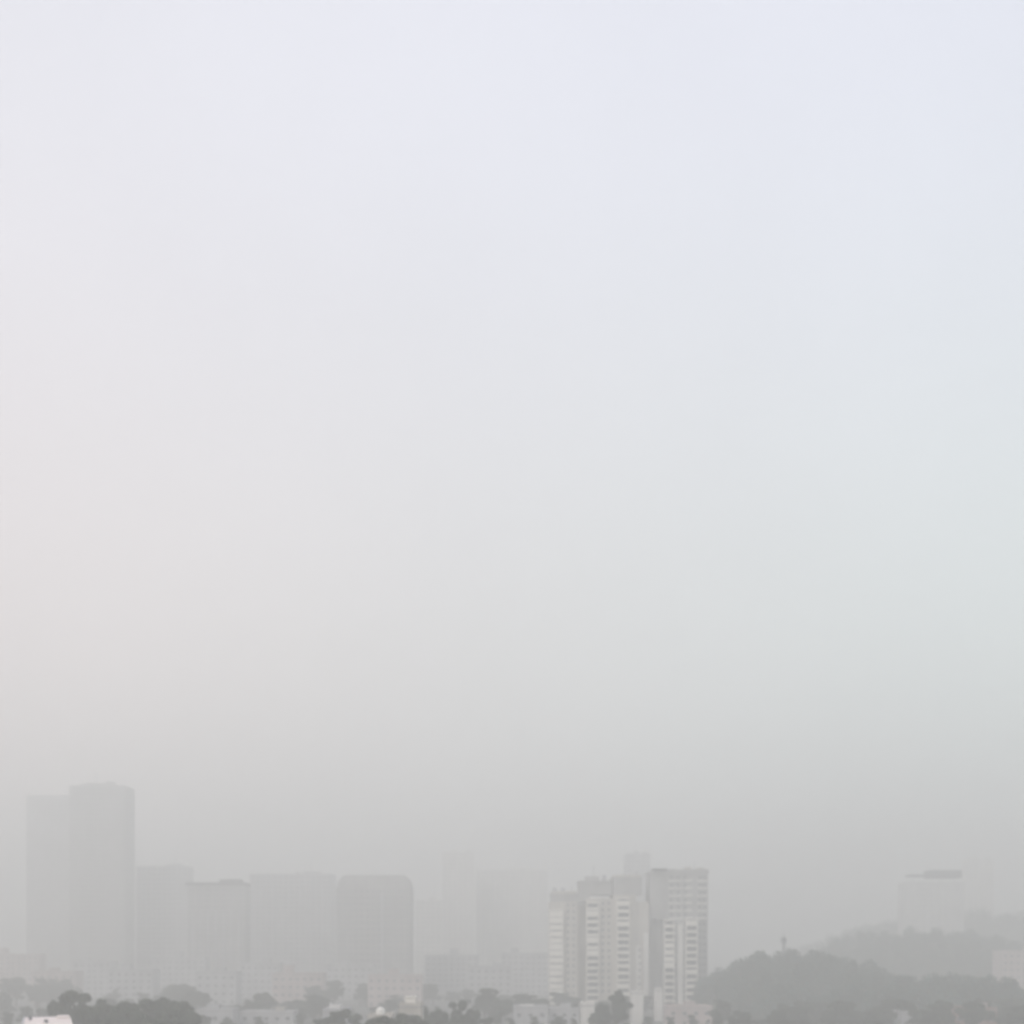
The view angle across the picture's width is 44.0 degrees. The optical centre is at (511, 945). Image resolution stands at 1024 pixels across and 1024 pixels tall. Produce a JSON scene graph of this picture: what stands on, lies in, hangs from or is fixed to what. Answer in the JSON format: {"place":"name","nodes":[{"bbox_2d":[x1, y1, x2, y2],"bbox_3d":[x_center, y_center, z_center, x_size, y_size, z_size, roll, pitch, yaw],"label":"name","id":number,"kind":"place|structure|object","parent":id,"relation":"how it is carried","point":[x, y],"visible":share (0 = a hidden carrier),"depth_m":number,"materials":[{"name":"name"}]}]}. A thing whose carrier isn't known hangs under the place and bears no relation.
{"place":"outdoors","nodes":[
{"label":"outdoors","id":0,"kind":"place"},
{"bbox_2d":[0,948,45,992],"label":"block","id":1,"kind":"structure","parent":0,"point":[23,966],"depth_m":800.00,"materials":[{"name":"paint"}]},
{"bbox_2d":[21,1015,71,1023],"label":"white house","id":2,"kind":"structure","parent":0,"point":[62,1019],"depth_m":95.44,"materials":[{"name":"paint"}]},
{"bbox_2d":[26,780,134,970],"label":"office tower","id":3,"kind":"structure","parent":0,"point":[80,871],"depth_m":900.35,"materials":[{"name":"concrete"}]},
{"bbox_2d":[136,864,192,968],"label":"slab block","id":4,"kind":"structure","parent":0,"point":[161,911],"depth_m":930.00,"materials":[{"name":"concrete"}]},
{"bbox_2d":[154,951,210,991],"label":"block","id":5,"kind":"structure","parent":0,"point":[178,968],"depth_m":760.00,"materials":[{"name":"paint"}]},
{"bbox_2d":[185,879,250,970],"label":"apartment block","id":6,"kind":"structure","parent":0,"point":[218,923],"depth_m":800.00,"materials":[{"name":"concrete"}]},
{"bbox_2d":[198,1004,239,1023],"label":"house","id":7,"kind":"structure","parent":0,"point":[217,1013],"depth_m":420.00,"materials":[{"name":"paint"}]},
{"bbox_2d":[239,957,283,997],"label":"block","id":8,"kind":"structure","parent":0,"point":[256,977],"depth_m":720.00,"materials":[{"name":"paint"}]},
{"bbox_2d":[239,1006,297,1023],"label":"house","id":9,"kind":"structure","parent":0,"point":[280,1015],"depth_m":430.00,"materials":[{"name":"paint"}]},
{"bbox_2d":[250,868,335,971],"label":"long block","id":10,"kind":"structure","parent":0,"point":[292,919],"depth_m":890.00,"materials":[{"name":"concrete"}]},
{"bbox_2d":[322,1005,351,1023],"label":"house","id":11,"kind":"structure","parent":0,"point":[326,1011],"depth_m":330.00,"materials":[{"name":"paint"}]},
{"bbox_2d":[357,986,367,1005],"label":"tree","id":12,"kind":"object","parent":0,"point":[363,992],"visible":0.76,"depth_m":621.03,"materials":[{"name":"grey plant"}]},
{"bbox_2d":[336,875,413,973],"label":"office tower","id":13,"kind":"structure","parent":0,"point":[374,919],"depth_m":740.35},
{"bbox_2d":[367,1007,395,1023],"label":"house","id":14,"kind":"structure","parent":0,"point":[380,1011],"depth_m":263.29,"materials":[{"name":"paint"}]},
{"bbox_2d":[0,958,773,1023],"bbox_3d":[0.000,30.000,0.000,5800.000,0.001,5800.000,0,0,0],"label":"ground","id":15,"kind":"structure","parent":0,"point":[713,964],"depth_m":630.03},
{"bbox_2d":[0,1011,13,1023],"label":"tree","id":16,"kind":"object","parent":15,"relation":"on","point":[7,1018],"visible":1,"depth_m":419.46,"materials":[{"name":"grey plant"}]},
{"bbox_2d":[0,992,14,1011],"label":"tree","id":17,"kind":"object","parent":15,"relation":"on","point":[3,999],"visible":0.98,"depth_m":509.97,"materials":[{"name":"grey plant"}]},
{"bbox_2d":[0,977,41,999],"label":"tree","id":18,"kind":"object","parent":15,"relation":"on","point":[13,986],"visible":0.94,"depth_m":598.52,"materials":[{"name":"grey plant"}]},
{"bbox_2d":[15,1006,33,1021],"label":"tree","id":19,"kind":"object","parent":15,"relation":"on","point":[25,1011],"visible":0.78,"depth_m":438.96,"materials":[{"name":"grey plant"}]},
{"bbox_2d":[24,989,44,1007],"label":"tree","id":20,"kind":"object","parent":15,"relation":"on","point":[31,995],"visible":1,"depth_m":599.42,"materials":[{"name":"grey plant"}]},
{"bbox_2d":[35,978,58,986],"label":"tree","id":21,"kind":"object","parent":15,"relation":"on","point":[42,981],"visible":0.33,"depth_m":617.51,"materials":[{"name":"grey plant"}]},
{"bbox_2d":[41,987,65,1001],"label":"tree","id":22,"kind":"object","parent":15,"relation":"on","point":[57,992],"visible":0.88,"depth_m":605.46,"materials":[{"name":"grey plant"}]},
{"bbox_2d":[31,968,83,1002],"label":"block","id":23,"kind":"structure","parent":15,"relation":"on","point":[76,978],"depth_m":660.00,"materials":[{"name":"paint"}]},
{"bbox_2d":[47,1000,67,1013],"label":"tree","id":24,"kind":"object","parent":15,"relation":"on","point":[52,1005],"visible":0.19,"depth_m":290.44,"materials":[{"name":"grey plant"}]},
{"bbox_2d":[49,1006,75,1023],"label":"tree","id":25,"kind":"object","parent":15,"relation":"on","point":[58,1010],"visible":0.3,"depth_m":282.91,"materials":[{"name":"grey plant"}]},
{"bbox_2d":[60,979,78,989],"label":"tree","id":26,"kind":"object","parent":15,"relation":"on","point":[68,985],"visible":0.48,"depth_m":621.12,"materials":[{"name":"grey plant"}]},
{"bbox_2d":[58,989,91,1023],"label":"tree","id":27,"kind":"object","parent":15,"relation":"on","point":[68,999],"visible":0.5,"depth_m":283.64,"materials":[{"name":"grey plant"}]},
{"bbox_2d":[73,1006,101,1023],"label":"tree","id":28,"kind":"object","parent":15,"relation":"on","point":[88,1013],"visible":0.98,"depth_m":267.62,"materials":[{"name":"grey plant"}]},
{"bbox_2d":[73,958,118,996],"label":"block","id":29,"kind":"structure","parent":15,"relation":"on","point":[95,978],"depth_m":730.00,"materials":[{"name":"paint"}]},
{"bbox_2d":[102,993,123,1001],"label":"tree","id":30,"kind":"object","parent":15,"relation":"on","point":[114,996],"visible":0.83,"depth_m":624.15,"materials":[{"name":"grey plant"}]},
{"bbox_2d":[117,1001,140,1010],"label":"tree","id":31,"kind":"object","parent":15,"relation":"on","point":[125,1005],"visible":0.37,"depth_m":284.83,"materials":[{"name":"grey plant"}]},
{"bbox_2d":[108,964,160,1002],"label":"block","id":32,"kind":"structure","parent":15,"relation":"on","point":[128,981],"depth_m":640.00,"materials":[{"name":"paint"}]},
{"bbox_2d":[137,998,161,1018],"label":"tree","id":33,"kind":"object","parent":15,"relation":"on","point":[147,1006],"visible":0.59,"depth_m":281.20,"materials":[{"name":"grey plant"}]},
{"bbox_2d":[157,997,188,1011],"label":"tree","id":34,"kind":"object","parent":15,"relation":"on","point":[165,1002],"visible":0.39,"depth_m":289.50,"materials":[{"name":"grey plant"}]},
{"bbox_2d":[160,984,190,1000],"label":"tree","id":35,"kind":"object","parent":15,"relation":"on","point":[168,992],"visible":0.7,"depth_m":555.72,"materials":[{"name":"grey plant"}]},
{"bbox_2d":[179,990,201,1009],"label":"tree","id":36,"kind":"object","parent":15,"relation":"on","point":[190,996],"visible":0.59,"depth_m":516.03,"materials":[{"name":"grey plant"}]},
{"bbox_2d":[182,1011,202,1023],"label":"tree","id":37,"kind":"object","parent":15,"relation":"on","point":[192,1017],"visible":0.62,"depth_m":274.02,"materials":[{"name":"grey plant"}]},
{"bbox_2d":[191,992,213,1007],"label":"tree","id":38,"kind":"object","parent":15,"relation":"on","point":[203,999],"visible":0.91,"depth_m":512.19,"materials":[{"name":"grey plant"}]},
{"bbox_2d":[196,967,241,1005],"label":"block","id":39,"kind":"structure","parent":15,"relation":"on","point":[221,985],"depth_m":630.00,"materials":[{"name":"paint"}]},
{"bbox_2d":[246,1002,270,1008],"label":"tree","id":40,"kind":"object","parent":15,"relation":"on","point":[257,1005],"visible":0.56,"depth_m":476.04,"materials":[{"name":"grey plant"}]},
{"bbox_2d":[252,995,275,1008],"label":"tree","id":41,"kind":"object","parent":15,"relation":"on","point":[262,998],"visible":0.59,"depth_m":489.30,"materials":[{"name":"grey plant"}]},
{"bbox_2d":[272,965,326,1002],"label":"block","id":42,"kind":"structure","parent":15,"relation":"on","point":[289,983],"depth_m":620.00,"materials":[{"name":"paint"}]},
{"bbox_2d":[299,994,322,1022],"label":"tree","id":43,"kind":"object","parent":15,"relation":"on","point":[313,996],"visible":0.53,"depth_m":486.56,"materials":[{"name":"grey plant"}]},
{"bbox_2d":[306,1001,325,1023],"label":"tree","id":44,"kind":"object","parent":15,"relation":"on","point":[314,1010],"visible":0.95,"depth_m":479.76,"materials":[{"name":"grey plant"}]},
{"bbox_2d":[305,997,330,1018],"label":"tree","id":45,"kind":"object","parent":15,"relation":"on","point":[324,999],"visible":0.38,"depth_m":486.35,"materials":[{"name":"grey plant"}]},
{"bbox_2d":[323,980,344,1004],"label":"tree","id":46,"kind":"object","parent":15,"relation":"on","point":[334,990],"visible":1,"depth_m":592.25,"materials":[{"name":"grey plant"}]},
{"bbox_2d":[329,1008,350,1023],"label":"tree","id":47,"kind":"object","parent":15,"relation":"on","point":[339,1017],"visible":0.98,"depth_m":321.07,"materials":[{"name":"grey plant"}]},
{"bbox_2d":[326,961,375,999],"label":"block","id":48,"kind":"structure","parent":15,"relation":"on","point":[349,976],"depth_m":690.00,"materials":[{"name":"paint"}]},
{"bbox_2d":[348,1014,362,1023],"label":"tree","id":49,"kind":"object","parent":15,"relation":"on","point":[355,1018],"visible":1,"depth_m":316.94,"materials":[{"name":"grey plant"}]},
{"bbox_2d":[379,999,398,1014],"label":"tree","id":50,"kind":"object","parent":15,"relation":"on","point":[389,1005],"visible":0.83,"depth_m":501.08,"materials":[{"name":"grey plant"}]},
{"bbox_2d":[380,1015,397,1023],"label":"tree","id":51,"kind":"object","parent":15,"relation":"on","point":[390,1020],"visible":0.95,"depth_m":253.32,"materials":[{"name":"grey plant"}]},
{"bbox_2d":[367,969,423,1006],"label":"block","id":52,"kind":"structure","parent":15,"relation":"on","point":[382,988],"depth_m":610.00,"materials":[{"name":"paint"}]},
{"bbox_2d":[395,1013,414,1023],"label":"tree","id":53,"kind":"object","parent":15,"relation":"on","point":[402,1018],"visible":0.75,"depth_m":274.65,"materials":[{"name":"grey plant"}]},
{"bbox_2d":[423,984,441,1005],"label":"tree","id":54,"kind":"object","parent":15,"relation":"on","point":[431,990],"visible":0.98,"depth_m":620.99,"materials":[{"name":"grey plant"}]},
{"bbox_2d":[425,1009,456,1023],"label":"tree","id":55,"kind":"object","parent":15,"relation":"on","point":[438,1016],"visible":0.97,"depth_m":321.85,"materials":[{"name":"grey plant"}]},
{"bbox_2d":[448,1000,466,1023],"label":"tree","id":56,"kind":"object","parent":15,"relation":"on","point":[455,1014],"visible":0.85,"depth_m":333.70,"materials":[{"name":"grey plant"}]},
{"bbox_2d":[458,1015,474,1023],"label":"tree","id":57,"kind":"object","parent":15,"relation":"on","point":[463,1019],"visible":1,"depth_m":322.78,"materials":[{"name":"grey plant"}]},
{"bbox_2d":[457,989,479,1005],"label":"tree","id":58,"kind":"object","parent":15,"relation":"on","point":[467,994],"visible":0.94,"depth_m":622.11,"materials":[{"name":"grey plant"}]},
{"bbox_2d":[464,1009,480,1023],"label":"tree","id":59,"kind":"object","parent":15,"relation":"on","point":[473,1015],"visible":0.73,"depth_m":337.70,"materials":[{"name":"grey plant"}]},
{"bbox_2d":[464,987,499,1018],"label":"tree","id":60,"kind":"object","parent":15,"relation":"on","point":[484,1002],"visible":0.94,"depth_m":454.56,"materials":[{"name":"grey plant"}]},
{"bbox_2d":[468,962,511,1000],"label":"block","id":61,"kind":"structure","parent":15,"relation":"on","point":[497,976],"depth_m":680.00,"materials":[{"name":"paint"}]},
{"bbox_2d":[489,999,512,1023],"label":"tree","id":62,"kind":"object","parent":15,"relation":"on","point":[505,1007],"visible":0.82,"depth_m":448.67,"materials":[{"name":"grey plant"}]},
{"bbox_2d":[501,948,547,994],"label":"block","id":63,"kind":"structure","parent":15,"relation":"on","point":[529,973],"depth_m":760.00,"materials":[{"name":"paint"}]},
{"bbox_2d":[513,994,536,1003],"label":"tree","id":64,"kind":"object","parent":15,"relation":"on","point":[528,999],"visible":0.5,"depth_m":485.68,"materials":[{"name":"grey plant"}]},
{"bbox_2d":[550,1016,566,1023],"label":"tree","id":65,"kind":"object","parent":15,"relation":"on","point":[558,1020],"visible":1,"depth_m":408.36,"materials":[{"name":"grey plant"}]},
{"bbox_2d":[549,992,568,1005],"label":"tree","id":66,"kind":"object","parent":15,"relation":"on","point":[558,998],"visible":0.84,"depth_m":544.22,"materials":[{"name":"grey plant"}]},
{"bbox_2d":[549,1003,579,1023],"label":"house","id":67,"kind":"structure","parent":15,"relation":"on","point":[567,1011],"depth_m":450.00,"materials":[{"name":"paint"}]},
{"bbox_2d":[563,996,581,1007],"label":"tree","id":68,"kind":"object","parent":15,"relation":"on","point":[573,1000],"visible":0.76,"depth_m":534.17,"materials":[{"name":"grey plant"}]},
{"bbox_2d":[587,1003,611,1023],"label":"tree","id":69,"kind":"object","parent":15,"relation":"on","point":[601,1014],"visible":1,"depth_m":364.01,"materials":[{"name":"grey plant"}]},
{"bbox_2d":[608,990,633,1023],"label":"tree","id":70,"kind":"object","parent":15,"relation":"on","point":[618,1007],"visible":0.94,"depth_m":371.14,"materials":[{"name":"grey plant"}]},
{"bbox_2d":[624,847,649,901],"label":"building","id":71,"kind":"structure","parent":15,"relation":"on","point":[636,861],"depth_m":960.00,"materials":[{"name":"concrete"}]},
{"bbox_2d":[707,1010,726,1023],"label":"tree","id":72,"kind":"object","parent":15,"relation":"on","point":[716,1016],"visible":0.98,"depth_m":391.01,"materials":[{"name":"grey plant"}]},
{"bbox_2d":[708,999,736,1023],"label":"tree","id":73,"kind":"object","parent":15,"relation":"on","point":[723,1008],"visible":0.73,"depth_m":431.39,"materials":[{"name":"grey plant"}]},
{"bbox_2d":[733,1010,751,1023],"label":"tree","id":74,"kind":"object","parent":15,"relation":"on","point":[745,1017],"visible":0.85,"depth_m":380.64,"materials":[{"name":"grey plant"}]},
{"bbox_2d":[766,1009,788,1023],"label":"tree","id":75,"kind":"object","parent":15,"relation":"on","point":[776,1016],"visible":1,"depth_m":379.55,"materials":[{"name":"grey plant"}]},
{"bbox_2d":[784,1006,812,1023],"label":"tree","id":76,"kind":"object","parent":15,"relation":"on","point":[797,1015],"visible":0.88,"depth_m":401.21,"materials":[{"name":"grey plant"}]},
{"bbox_2d":[823,1000,862,1023],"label":"tree","id":77,"kind":"object","parent":15,"relation":"on","point":[844,1011],"visible":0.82,"depth_m":400.90,"materials":[{"name":"grey plant"}]},
{"bbox_2d":[871,999,900,1023],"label":"tree","id":78,"kind":"object","parent":15,"relation":"on","point":[889,1006],"visible":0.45,"depth_m":410.57,"materials":[{"name":"grey plant"}]},
{"bbox_2d":[892,1010,915,1023],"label":"house","id":79,"kind":"structure","parent":15,"relation":"on","point":[903,1017],"depth_m":400.25,"materials":[{"name":"paint"}]},
{"bbox_2d":[890,1000,917,1018],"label":"tree","id":80,"kind":"object","parent":15,"relation":"on","point":[904,1005],"visible":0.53,"depth_m":404.58,"materials":[{"name":"grey plant"}]},
{"bbox_2d":[904,1009,924,1023],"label":"tree","id":81,"kind":"object","parent":15,"relation":"on","point":[917,1014],"visible":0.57,"depth_m":391.17,"materials":[{"name":"grey plant"}]},
{"bbox_2d":[898,870,963,937],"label":"building","id":82,"kind":"structure","parent":15,"relation":"on","point":[925,906],"depth_m":840.00,"materials":[{"name":"concrete"}]},
{"bbox_2d":[925,1000,958,1023],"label":"tree","id":83,"kind":"object","parent":15,"relation":"on","point":[943,1010],"visible":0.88,"depth_m":379.39,"materials":[{"name":"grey plant"}]},
{"bbox_2d":[931,1002,997,1023],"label":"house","id":84,"kind":"structure","parent":15,"relation":"on","point":[959,1020],"depth_m":410.00,"materials":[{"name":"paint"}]},
{"bbox_2d":[953,1001,995,1023],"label":"tree","id":85,"kind":"object","parent":15,"relation":"on","point":[973,1012],"visible":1,"depth_m":386.67,"materials":[{"name":"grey plant"}]},
{"bbox_2d":[398,996,424,1020],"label":"house","id":86,"kind":"structure","parent":0,"point":[410,1005],"depth_m":290.00,"materials":[{"name":"paint"}]},
{"bbox_2d":[415,898,441,984],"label":"apartment block","id":87,"kind":"structure","parent":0,"point":[428,926],"depth_m":960.35,"materials":[{"name":"paint"}]},
{"bbox_2d":[425,948,478,993],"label":"block","id":88,"kind":"structure","parent":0,"point":[445,973],"depth_m":780.00,"materials":[{"name":"paint"}]},
{"bbox_2d":[442,848,473,953],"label":"slim tower","id":89,"kind":"structure","parent":0,"point":[457,899],"depth_m":1010.00,"materials":[{"name":"paint"}]},
{"bbox_2d":[476,868,547,964],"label":"apartment block","id":90,"kind":"structure","parent":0,"point":[512,908],"depth_m":1050.00,"materials":[{"name":"paint"}]},
{"bbox_2d":[0,0,1023,957],"label":"sky","id":91,"kind":"structure","parent":0,"point":[564,438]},
{"bbox_2d":[513,1004,548,1023],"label":"house","id":92,"kind":"structure","parent":0,"point":[523,1013],"depth_m":440.00,"materials":[{"name":"paint"}]},
{"bbox_2d":[580,1001,594,1023],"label":"narrow house","id":93,"kind":"structure","parent":0,"point":[587,1008],"depth_m":400.00,"materials":[{"name":"paint"}]},
{"bbox_2d":[548,864,648,1007],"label":"apartment tower","id":94,"kind":"structure","parent":0,"point":[598,949],"depth_m":598.99,"materials":[{"name":"beige paint"}]},
{"bbox_2d":[629,990,643,1023],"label":"narrow house","id":95,"kind":"structure","parent":0,"point":[636,1010],"depth_m":470.00,"materials":[{"name":"paint"}]},
{"bbox_2d":[654,988,662,1020],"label":"narrow house","id":96,"kind":"structure","parent":0,"point":[657,1004],"depth_m":500.00,"materials":[{"name":"paint"}]},
{"bbox_2d":[645,862,708,1008],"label":"apartment tower","id":97,"kind":"structure","parent":0,"point":[677,899],"depth_m":602.36,"materials":[{"name":"paint"}]},
{"bbox_2d":[663,1001,712,1023],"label":"house","id":98,"kind":"structure","parent":0,"point":[679,1013],"depth_m":460.00,"materials":[{"name":"paint"}]},
{"bbox_2d":[706,972,821,1020],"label":"hill","id":99,"kind":"structure","parent":0,"point":[713,1004],"depth_m":518.73,"materials":[{"name":"plant"}]},
{"bbox_2d":[690,948,894,1011],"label":"woodland","id":100,"kind":"object","parent":99,"relation":"on","point":[731,982],"visible":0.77,"depth_m":519.49,"materials":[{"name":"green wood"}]},
{"bbox_2d":[750,1002,993,1023],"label":"hill","id":101,"kind":"structure","parent":0,"point":[758,1018],"depth_m":483.83,"materials":[{"name":"plant"}]},
{"bbox_2d":[747,971,1023,1018],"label":"woodland","id":102,"kind":"object","parent":101,"relation":"on","point":[955,990],"visible":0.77,"depth_m":470.73,"materials":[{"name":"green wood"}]},
{"bbox_2d":[847,943,991,980],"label":"hill","id":103,"kind":"structure","parent":0,"point":[930,966],"depth_m":717.60,"materials":[{"name":"plant"}]},
{"bbox_2d":[819,925,1023,981],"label":"woodland","id":104,"kind":"object","parent":103,"relation":"on","point":[868,948],"visible":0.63,"depth_m":734.06,"materials":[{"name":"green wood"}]},
{"bbox_2d":[815,917,1023,952],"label":"hill","id":105,"kind":"structure","parent":0,"point":[986,931],"depth_m":979.89,"materials":[{"name":"plant"}]},
{"bbox_2d":[789,908,1023,955],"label":"woodland","id":106,"kind":"object","parent":105,"relation":"on","point":[1006,920],"visible":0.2,"depth_m":1003.50,"materials":[{"name":"grey plant"}]},
{"bbox_2d":[992,945,1023,988],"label":"block","id":107,"kind":"structure","parent":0,"point":[1008,963],"depth_m":680.00,"materials":[{"name":"paint"}]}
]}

